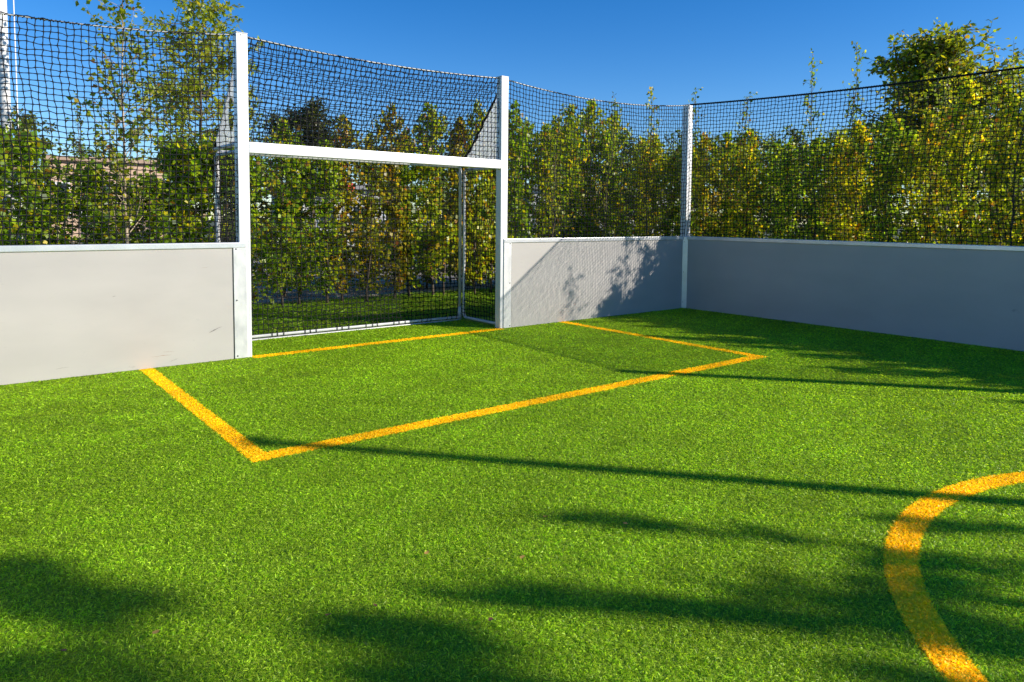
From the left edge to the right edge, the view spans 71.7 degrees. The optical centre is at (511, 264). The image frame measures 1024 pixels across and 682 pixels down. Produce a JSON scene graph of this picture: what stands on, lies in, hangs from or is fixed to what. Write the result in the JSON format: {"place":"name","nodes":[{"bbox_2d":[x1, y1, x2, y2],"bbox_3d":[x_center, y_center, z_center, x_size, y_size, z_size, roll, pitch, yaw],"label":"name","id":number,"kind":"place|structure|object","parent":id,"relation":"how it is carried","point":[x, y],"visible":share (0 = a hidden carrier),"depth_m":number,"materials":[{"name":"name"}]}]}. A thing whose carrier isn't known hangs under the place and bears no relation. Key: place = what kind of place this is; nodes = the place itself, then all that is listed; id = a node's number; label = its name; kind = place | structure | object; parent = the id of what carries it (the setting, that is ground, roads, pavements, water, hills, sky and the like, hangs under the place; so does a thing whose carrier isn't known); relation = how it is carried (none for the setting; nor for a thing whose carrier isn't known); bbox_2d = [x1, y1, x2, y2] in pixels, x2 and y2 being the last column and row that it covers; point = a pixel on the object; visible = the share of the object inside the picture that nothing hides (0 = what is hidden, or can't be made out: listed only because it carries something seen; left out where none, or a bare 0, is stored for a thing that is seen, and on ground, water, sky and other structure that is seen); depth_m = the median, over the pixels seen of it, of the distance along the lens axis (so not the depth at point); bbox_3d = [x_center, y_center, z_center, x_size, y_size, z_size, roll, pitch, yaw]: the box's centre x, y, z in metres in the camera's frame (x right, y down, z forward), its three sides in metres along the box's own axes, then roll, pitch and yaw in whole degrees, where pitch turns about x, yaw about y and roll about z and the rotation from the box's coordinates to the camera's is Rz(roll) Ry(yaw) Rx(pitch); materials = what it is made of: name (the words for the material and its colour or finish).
{"place":"outdoors","nodes":[
{"label":"outdoors","id":0,"kind":"place"},
{"bbox_2d":[44,155,164,241],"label":"tan building","id":1,"kind":"structure","parent":0,"point":[64,160],"depth_m":36.62,"materials":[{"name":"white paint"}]},
{"bbox_2d":[251,285,494,338],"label":"lawn grass","id":2,"kind":"structure","parent":0,"point":[401,297],"depth_m":10.10,"materials":[{"name":"green plant"}]},
{"bbox_2d":[251,257,494,304],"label":"paved path","id":3,"kind":"structure","parent":0,"point":[289,295],"depth_m":13.40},
{"bbox_2d":[0,0,14,244],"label":"flagpole","id":4,"kind":"object","parent":3,"relation":"on","point":[3,8],"visible":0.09,"depth_m":9.40,"materials":[{"name":"white metal"}]},
{"bbox_2d":[56,91,97,236],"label":"young tree","id":5,"kind":"object","parent":3,"relation":"on","point":[75,141],"visible":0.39,"depth_m":10.34,"materials":[{"name":"green plant"}]},
{"bbox_2d":[126,0,270,242],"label":"ash tree","id":6,"kind":"object","parent":3,"relation":"on","point":[211,14],"visible":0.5,"depth_m":13.62,"materials":[{"name":"green plant"}]},
{"bbox_2d":[225,157,339,296],"bbox_3d":[-3.851,-0.722,12.362,1.673,2.594,2.209,4,5,45],"label":"golden shrub","id":7,"kind":"object","parent":3,"relation":"on","point":[264,216],"visible":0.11,"depth_m":12.02,"materials":[{"name":"green plant"}]},
{"bbox_2d":[338,220,391,292],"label":"shrub","id":8,"kind":"object","parent":3,"relation":"on","point":[359,267],"visible":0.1,"depth_m":13.36,"materials":[{"name":"green plant"}]},
{"bbox_2d":[355,163,434,266],"bbox_3d":[-3.087,-1.421,18.768,2.385,3.179,3.064,-1,4,-24],"label":"background bush","id":9,"kind":"object","parent":3,"relation":"on","point":[414,185],"visible":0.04,"depth_m":18.32,"materials":[{"name":"green plant"}]},
{"bbox_2d":[398,229,467,287],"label":"shrub","id":10,"kind":"object","parent":3,"relation":"on","point":[424,273],"visible":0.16,"depth_m":13.63,"materials":[{"name":"green plant"}]},
{"bbox_2d":[601,133,679,236],"bbox_3d":[3.902,-1.966,21.732,2.902,3.998,2.807,-2,4,-33],"label":"background bush","id":11,"kind":"object","parent":3,"relation":"on","point":[632,191],"visible":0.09,"depth_m":21.42,"materials":[{"name":"green plant"}]},
{"bbox_2d":[659,132,765,234],"bbox_3d":[6.098,-1.879,20.442,3.889,4.035,3.028,2,4,19],"label":"background bush","id":12,"kind":"object","parent":3,"relation":"on","point":[720,142],"visible":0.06,"depth_m":20.46,"materials":[{"name":"green plant"}]},
{"bbox_2d":[763,122,818,237],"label":"distant tree","id":13,"kind":"object","parent":3,"relation":"on","point":[793,131],"visible":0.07,"depth_m":35.18,"materials":[{"name":"green plant"}]},
{"bbox_2d":[17,219,990,260],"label":"ground","id":14,"kind":"structure","parent":0,"point":[212,224],"depth_m":66.77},
{"bbox_2d":[0,104,62,239],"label":"distant tree","id":15,"kind":"object","parent":14,"relation":"on","point":[22,119],"visible":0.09,"depth_m":37.26,"materials":[{"name":"green plant"}]},
{"bbox_2d":[250,95,354,243],"bbox_3d":[-8.307,-3.736,29.945,4.513,6.267,4.806,-2,5,-38],"label":"dark tree","id":16,"kind":"object","parent":14,"relation":"on","point":[315,135],"visible":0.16,"depth_m":29.02,"materials":[{"name":"green plant"}]},
{"bbox_2d":[266,183,409,245],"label":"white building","id":17,"kind":"structure","parent":14,"relation":"on","point":[364,195],"depth_m":30.82,"materials":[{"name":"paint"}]},
{"bbox_2d":[760,126,898,239],"bbox_3d":[8.321,-1.817,19.790,3.889,4.035,3.028,1,4,12],"label":"background bush","id":18,"kind":"object","parent":14,"relation":"on","point":[799,210],"visible":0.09,"depth_m":19.45,"materials":[{"name":"green plant"}]},
{"bbox_2d":[834,140,928,241],"bbox_3d":[9.460,-1.528,18.419,2.560,3.646,2.646,0,4,-8],"label":"background bush","id":19,"kind":"object","parent":14,"relation":"on","point":[866,208],"visible":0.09,"depth_m":18.24,"materials":[{"name":"green plant"}]},
{"bbox_2d":[845,17,1023,241],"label":"round tree","id":20,"kind":"object","parent":14,"relation":"on","point":[929,56],"visible":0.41,"depth_m":24.69,"materials":[{"name":"green plant"}]},
{"bbox_2d":[857,120,1020,243],"bbox_3d":[10.633,-1.611,17.850,3.771,3.912,2.936,3,4,30],"label":"background bush","id":21,"kind":"object","parent":14,"relation":"on","point":[972,189],"visible":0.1,"depth_m":17.22,"materials":[{"name":"green plant"}]},
{"bbox_3d":[-5.317,-0.508,4.532,0.106,3.085,0.106,-2,5,-38],"label":"fence post","id":22,"kind":"object","parent":14,"relation":"on","visible":0},
{"bbox_2d":[0,11,237,244],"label":"ball net","id":23,"kind":"object","parent":22,"relation":"attached to","point":[109,134],"visible":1,"depth_m":6.02,"materials":[{"name":"fabric"}]},
{"bbox_3d":[7.396,-0.421,4.866,0.106,3.085,0.106,-2,5,-38],"label":"fence post","id":24,"kind":"object","parent":14,"relation":"on","visible":0},
{"bbox_2d":[687,66,1023,245],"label":"ball net","id":25,"kind":"object","parent":24,"relation":"attached to","point":[869,165],"visible":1,"depth_m":8.67,"materials":[{"name":"black fabric"}]},
{"bbox_2d":[0,308,1023,681],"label":"turf","id":26,"kind":"structure","parent":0,"point":[474,575],"depth_m":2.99,"materials":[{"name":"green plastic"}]},
{"bbox_2d":[0,242,247,384],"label":"rebound board","id":27,"kind":"object","parent":26,"relation":"on","point":[70,310],"visible":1,"depth_m":6.07,"materials":[{"name":"plastic"}]},
{"bbox_2d":[212,31,508,357],"bbox_3d":[-1.625,-0.701,8.045,3.216,3.079,1.022,-2,5,-38],"label":"goal","id":28,"kind":"object","parent":26,"relation":"on","point":[488,150],"visible":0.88,"depth_m":8.04,"materials":[{"name":"metal"}]},
{"bbox_2d":[252,328,503,357],"bbox_3d":[-1.300,0.836,7.734,3.045,0.015,0.167,-2,5,-38],"label":"goal line","id":29,"kind":"object","parent":26,"relation":"on","point":[345,346],"visible":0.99,"depth_m":7.56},
{"bbox_2d":[140,321,767,461],"bbox_3d":[-0.353,0.915,6.612,5.099,0.017,2.988,-2,5,-38],"label":"goal area line","id":30,"kind":"object","parent":26,"relation":"on","point":[231,435],"visible":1,"depth_m":4.93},
{"bbox_2d":[503,236,684,327],"bbox_3d":[1.236,0.179,9.774,3.476,1.102,0.089,-2,5,-38],"label":"rebound board","id":31,"kind":"object","parent":26,"relation":"on","point":[548,280],"visible":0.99,"depth_m":9.57,"materials":[{"name":"plastic"}]},
{"bbox_2d":[680,104,692,307],"bbox_3d":[2.653,-0.861,10.818,0.162,3.115,0.160,-2,5,-38],"label":"corner post","id":32,"kind":"object","parent":26,"relation":"on","point":[687,198],"visible":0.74,"depth_m":10.79,"materials":[{"name":"metal"}]},
{"bbox_2d":[507,79,687,237],"bbox_3d":[1.281,-1.346,9.691,3.448,2.006,0.084,-2,5,-38],"label":"ball net","id":33,"kind":"object","parent":32,"relation":"attached to","point":[600,173],"visible":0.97,"depth_m":9.58,"materials":[{"name":"fabric"}]},
{"bbox_2d":[686,236,1023,350],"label":"rebound board","id":34,"kind":"object","parent":26,"relation":"on","point":[966,294],"visible":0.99,"depth_m":8.65,"materials":[{"name":"plastic"}]},
{"bbox_2d":[882,471,1023,681],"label":"circle line","id":35,"kind":"object","parent":26,"relation":"on","point":[934,638],"visible":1,"depth_m":2.70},
{"bbox_2d":[7,0,1023,225],"label":"sky","id":36,"kind":"structure","parent":0,"point":[730,49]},
{"label":"lawn","id":37,"kind":"structure","parent":0,"visible":0},
{"bbox_2d":[0,119,45,244],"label":"hedge sapling","id":38,"kind":"object","parent":37,"relation":"on","point":[5,218],"visible":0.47,"depth_m":8.15,"materials":[{"name":"green plant"}]},
{"bbox_2d":[0,119,69,244],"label":"hedge sapling","id":39,"kind":"object","parent":37,"relation":"on","point":[30,230],"visible":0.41,"depth_m":8.35,"materials":[{"name":"green plant"}]},
{"bbox_2d":[7,175,93,244],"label":"hedge sapling","id":40,"kind":"object","parent":37,"relation":"on","point":[68,207],"visible":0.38,"depth_m":8.58,"materials":[{"name":"green plant"}]},
{"bbox_2d":[48,154,127,243],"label":"hedge sapling","id":41,"kind":"object","parent":37,"relation":"on","point":[90,194],"visible":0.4,"depth_m":8.73,"materials":[{"name":"green plant"}]},
{"bbox_2d":[45,0,172,243],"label":"birch tree","id":42,"kind":"object","parent":37,"relation":"on","point":[121,13],"visible":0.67,"depth_m":8.82,"materials":[{"name":"green plant"}]},
{"bbox_2d":[78,167,156,243],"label":"hedge sapling","id":43,"kind":"object","parent":37,"relation":"on","point":[119,207],"visible":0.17,"depth_m":9.06,"materials":[{"name":"green plant"}]},
{"bbox_2d":[114,166,179,243],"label":"hedge sapling","id":44,"kind":"object","parent":37,"relation":"on","point":[154,213],"visible":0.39,"depth_m":9.23,"materials":[{"name":"green plant"}]},
{"bbox_2d":[152,84,206,237],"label":"young tree","id":45,"kind":"object","parent":37,"relation":"on","point":[166,116],"visible":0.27,"depth_m":9.70,"materials":[{"name":"green plant"}]},
{"bbox_2d":[149,130,213,242],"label":"hedge sapling","id":46,"kind":"object","parent":37,"relation":"on","point":[184,196],"visible":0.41,"depth_m":9.53,"materials":[{"name":"green plant"}]},
{"bbox_2d":[151,136,220,242],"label":"hedge sapling","id":47,"kind":"object","parent":37,"relation":"on","point":[204,207],"visible":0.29,"depth_m":9.63,"materials":[{"name":"green plant"}]},
{"bbox_2d":[189,127,265,262],"bbox_3d":[-4.013,-0.558,9.816,1.067,2.547,0.913,1,4,5],"label":"hedge sapling","id":48,"kind":"object","parent":37,"relation":"on","point":[210,173],"visible":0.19,"depth_m":9.71,"materials":[{"name":"green plant"}]},
{"bbox_2d":[214,156,280,303],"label":"hedge sapling","id":49,"kind":"object","parent":37,"relation":"on","point":[254,183],"visible":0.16,"depth_m":10.09,"materials":[{"name":"green plant"}]},
{"bbox_2d":[251,116,311,306],"bbox_3d":[-3.388,-0.737,10.366,0.935,2.845,0.888,3,5,36],"label":"hedge sapling","id":50,"kind":"object","parent":37,"relation":"on","point":[278,211],"visible":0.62,"depth_m":10.28,"materials":[{"name":"green plant"}]},
{"bbox_2d":[271,138,324,303],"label":"hedge sapling","id":51,"kind":"object","parent":37,"relation":"on","point":[303,214],"visible":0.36,"depth_m":10.65,"materials":[{"name":"green plant"}]},
{"bbox_2d":[297,140,353,302],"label":"hedge sapling","id":52,"kind":"object","parent":37,"relation":"on","point":[331,225],"visible":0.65,"depth_m":10.73,"materials":[{"name":"green plant"}]},
{"bbox_2d":[307,113,375,300],"bbox_3d":[-2.552,-0.856,11.153,1.087,2.998,1.017,3,5,37],"label":"hedge sapling","id":53,"kind":"object","parent":37,"relation":"on","point":[347,201],"visible":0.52,"depth_m":11.05,"materials":[{"name":"green plant"}]},
{"bbox_2d":[347,133,391,299],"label":"hedge sapling","id":54,"kind":"object","parent":37,"relation":"on","point":[377,252],"visible":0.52,"depth_m":11.29,"materials":[{"name":"green plant"}]},
{"bbox_2d":[352,119,390,300],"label":"young tree","id":55,"kind":"object","parent":37,"relation":"on","point":[370,193],"visible":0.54,"depth_m":11.22,"materials":[{"name":"green plant"}]},
{"bbox_2d":[364,102,420,298],"bbox_3d":[-1.951,-0.995,11.405,0.994,3.254,0.923,-1,4,-21],"label":"hedge sapling","id":56,"kind":"object","parent":37,"relation":"on","point":[405,273],"visible":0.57,"depth_m":11.44,"materials":[{"name":"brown plant"}]},
{"bbox_2d":[386,130,426,296],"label":"hedge sapling","id":57,"kind":"object","parent":37,"relation":"on","point":[402,175],"visible":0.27,"depth_m":11.80,"materials":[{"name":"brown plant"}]},
{"bbox_2d":[405,103,457,295],"bbox_3d":[-1.394,-1.070,11.966,1.139,3.339,0.825,0,4,-8],"label":"hedge sapling","id":58,"kind":"object","parent":37,"relation":"on","point":[438,233],"visible":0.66,"depth_m":11.89,"materials":[{"name":"green plant"}]},
{"bbox_2d":[421,117,462,294],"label":"young tree","id":59,"kind":"object","parent":37,"relation":"on","point":[448,196],"visible":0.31,"depth_m":12.24,"materials":[{"name":"green plant"}]},
{"bbox_2d":[436,117,482,282],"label":"hedge sapling","id":60,"kind":"object","parent":37,"relation":"on","point":[450,217],"visible":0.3,"depth_m":12.29,"materials":[{"name":"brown plant"}]},
{"bbox_2d":[453,99,495,292],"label":"hedge sapling","id":61,"kind":"object","parent":37,"relation":"on","point":[480,207],"visible":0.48,"depth_m":12.42,"materials":[{"name":"green plant"}]},
{"bbox_2d":[467,108,516,291],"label":"hedge sapling","id":62,"kind":"object","parent":37,"relation":"on","point":[492,226],"visible":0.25,"depth_m":12.68,"materials":[{"name":"green plant"}]},
{"bbox_2d":[478,131,517,282],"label":"hedge sapling","id":63,"kind":"object","parent":37,"relation":"on","point":[509,157],"visible":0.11,"depth_m":12.86,"materials":[{"name":"green plant"}]},
{"bbox_2d":[492,100,536,237],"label":"hedge sapling","id":64,"kind":"object","parent":37,"relation":"on","point":[514,162],"visible":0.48,"depth_m":12.90,"materials":[{"name":"green plant"}]},
{"bbox_2d":[508,117,558,237],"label":"hedge sapling","id":65,"kind":"object","parent":37,"relation":"on","point":[531,182],"visible":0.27,"depth_m":13.33,"materials":[{"name":"green plant"}]},
{"bbox_2d":[526,122,577,237],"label":"hedge sapling","id":66,"kind":"object","parent":37,"relation":"on","point":[545,153],"visible":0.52,"depth_m":13.31,"materials":[{"name":"green plant"}]},
{"bbox_2d":[535,115,575,236],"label":"hedge sapling","id":67,"kind":"object","parent":37,"relation":"on","point":[564,180],"visible":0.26,"depth_m":13.55,"materials":[{"name":"green plant"}]},
{"bbox_2d":[540,103,579,237],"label":"young tree","id":68,"kind":"object","parent":37,"relation":"on","point":[555,166],"visible":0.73,"depth_m":12.53,"materials":[{"name":"green plant"}]},
{"bbox_2d":[553,104,592,237],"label":"hedge sapling","id":69,"kind":"object","parent":37,"relation":"on","point":[575,153],"visible":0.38,"depth_m":13.74,"materials":[{"name":"green plant"}]},
{"bbox_2d":[556,122,594,236],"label":"hedge sapling","id":70,"kind":"object","parent":37,"relation":"on","point":[588,165],"visible":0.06,"depth_m":14.14,"materials":[{"name":"green plant"}]},
{"bbox_2d":[576,98,615,236],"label":"hedge sapling","id":71,"kind":"object","parent":37,"relation":"on","point":[587,127],"visible":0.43,"depth_m":14.22,"materials":[{"name":"green plant"}]},
{"bbox_2d":[588,92,624,236],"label":"young tree","id":72,"kind":"object","parent":37,"relation":"on","point":[610,153],"visible":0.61,"depth_m":13.15,"materials":[{"name":"green plant"}]},
{"bbox_2d":[590,129,628,236],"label":"hedge sapling","id":73,"kind":"object","parent":37,"relation":"on","point":[607,139],"visible":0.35,"depth_m":14.35,"materials":[{"name":"green plant"}]},
{"bbox_2d":[600,111,633,236],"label":"hedge sapling","id":74,"kind":"object","parent":37,"relation":"on","point":[626,157],"visible":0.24,"depth_m":14.62,"materials":[{"name":"green plant"}]},
{"bbox_2d":[620,136,666,236],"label":"hedge sapling","id":75,"kind":"object","parent":37,"relation":"on","point":[641,184],"visible":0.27,"depth_m":14.37,"materials":[{"name":"green plant"}]},
{"bbox_2d":[630,87,667,235],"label":"young tree","id":76,"kind":"object","parent":37,"relation":"on","point":[652,110],"visible":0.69,"depth_m":13.73,"materials":[{"name":"green plant"}]},
{"bbox_2d":[627,136,672,236],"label":"hedge sapling","id":77,"kind":"object","parent":37,"relation":"on","point":[658,152],"visible":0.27,"depth_m":13.96,"materials":[{"name":"green plant"}]},
{"bbox_2d":[650,155,681,235],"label":"hedge sapling","id":78,"kind":"object","parent":37,"relation":"on","point":[669,210],"visible":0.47,"depth_m":13.66,"materials":[{"name":"green plant"}]},
{"bbox_2d":[668,137,706,235],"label":"hedge sapling","id":79,"kind":"object","parent":37,"relation":"on","point":[679,170],"visible":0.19,"depth_m":13.57,"materials":[{"name":"green plant"}]},
{"bbox_2d":[691,87,717,216],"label":"young tree","id":80,"kind":"object","parent":37,"relation":"on","point":[695,137],"visible":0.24,"depth_m":14.46,"materials":[{"name":"green plant"}]},
{"bbox_2d":[690,131,723,236],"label":"hedge sapling","id":81,"kind":"object","parent":37,"relation":"on","point":[698,218],"visible":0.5,"depth_m":13.25,"materials":[{"name":"green plant"}]},
{"bbox_2d":[739,138,813,238],"bbox_3d":[7.292,-1.692,19.770,2.731,3.763,2.642,1,4,14],"label":"background bush","id":82,"kind":"object","parent":37,"relation":"on","point":[762,200],"visible":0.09,"depth_m":19.56,"materials":[{"name":"green plant"}]},
{"label":"lawn","id":83,"kind":"structure","parent":0,"visible":0},
{"bbox_2d":[704,131,744,236],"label":"hedge sapling","id":84,"kind":"object","parent":83,"relation":"on","point":[722,206],"visible":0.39,"depth_m":12.95,"materials":[{"name":"green plant"}]},
{"bbox_2d":[720,149,762,237],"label":"hedge sapling","id":85,"kind":"object","parent":83,"relation":"on","point":[735,204],"visible":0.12,"depth_m":12.71,"materials":[{"name":"green plant"}]},
{"bbox_2d":[713,127,773,237],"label":"hedge sapling","id":86,"kind":"object","parent":83,"relation":"on","point":[749,181],"visible":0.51,"depth_m":12.34,"materials":[{"name":"green plant"}]},
{"bbox_2d":[751,141,796,238],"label":"hedge sapling","id":87,"kind":"object","parent":83,"relation":"on","point":[776,200],"visible":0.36,"depth_m":12.21,"materials":[{"name":"green plant"}]},
{"bbox_2d":[769,136,808,238],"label":"hedge sapling","id":88,"kind":"object","parent":83,"relation":"on","point":[786,188],"visible":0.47,"depth_m":11.73,"materials":[{"name":"green plant"}]},
{"bbox_2d":[792,48,831,238],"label":"young tree","id":89,"kind":"object","parent":83,"relation":"on","point":[811,81],"visible":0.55,"depth_m":13.41,"materials":[{"name":"green plant"}]},
{"bbox_2d":[792,137,837,239],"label":"hedge sapling","id":90,"kind":"object","parent":83,"relation":"on","point":[813,171],"visible":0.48,"depth_m":11.48,"materials":[{"name":"green plant"}]},
{"bbox_2d":[816,129,869,240],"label":"hedge sapling","id":91,"kind":"object","parent":83,"relation":"on","point":[835,192],"visible":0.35,"depth_m":11.27,"materials":[{"name":"green plant"}]},
{"bbox_2d":[837,41,872,232],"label":"young tree","id":92,"kind":"object","parent":83,"relation":"on","point":[857,70],"visible":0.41,"depth_m":12.63,"materials":[{"name":"green plant"}]},
{"bbox_2d":[827,119,884,240],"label":"hedge sapling","id":93,"kind":"object","parent":83,"relation":"on","point":[849,203],"visible":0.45,"depth_m":10.97,"materials":[{"name":"green plant"}]},
{"bbox_2d":[853,111,919,241],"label":"hedge sapling","id":94,"kind":"object","parent":83,"relation":"on","point":[881,154],"visible":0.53,"depth_m":10.61,"materials":[{"name":"green plant"}]},
{"bbox_2d":[868,129,942,242],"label":"hedge sapling","id":95,"kind":"object","parent":83,"relation":"on","point":[907,189],"visible":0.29,"depth_m":10.45,"materials":[{"name":"green plant"}]},
{"bbox_2d":[895,108,969,243],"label":"hedge sapling","id":96,"kind":"object","parent":83,"relation":"on","point":[927,169],"visible":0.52,"depth_m":10.00,"materials":[{"name":"green plant"}]},
{"bbox_2d":[893,68,994,239],"bbox_3d":[8.315,-1.550,13.319,1.672,4.289,1.772,1,4,4],"label":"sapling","id":97,"kind":"object","parent":83,"relation":"on","point":[954,73],"visible":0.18,"depth_m":13.38,"materials":[{"name":"green plant"}]},
{"bbox_2d":[931,78,981,235],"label":"young tree","id":98,"kind":"object","parent":83,"relation":"on","point":[946,151],"visible":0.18,"depth_m":11.63,"materials":[{"name":"green plant"}]},
{"bbox_2d":[926,72,1006,244],"bbox_3d":[6.193,-0.916,9.817,0.924,3.434,0.987,-1,4,-22],"label":"hedge sapling","id":99,"kind":"object","parent":83,"relation":"on","point":[971,139],"visible":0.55,"depth_m":9.73,"materials":[{"name":"green plant"}]},
{"bbox_2d":[956,76,1023,245],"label":"hedge sapling","id":100,"kind":"object","parent":83,"relation":"on","point":[992,190],"visible":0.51,"depth_m":9.45,"materials":[{"name":"green plant"}]},
{"bbox_2d":[961,58,1023,243],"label":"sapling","id":101,"kind":"object","parent":83,"relation":"on","point":[991,134],"visible":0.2,"depth_m":12.69,"materials":[{"name":"green plant"}]},
{"bbox_2d":[982,55,1023,245],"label":"young tree","id":102,"kind":"object","parent":83,"relation":"on","point":[1017,171],"visible":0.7,"depth_m":9.22,"materials":[{"name":"green plant"}]},
{"bbox_2d":[986,92,1023,245],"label":"hedge sapling","id":103,"kind":"object","parent":83,"relation":"on","point":[1018,220],"visible":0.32,"depth_m":9.30,"materials":[{"name":"green plant"}]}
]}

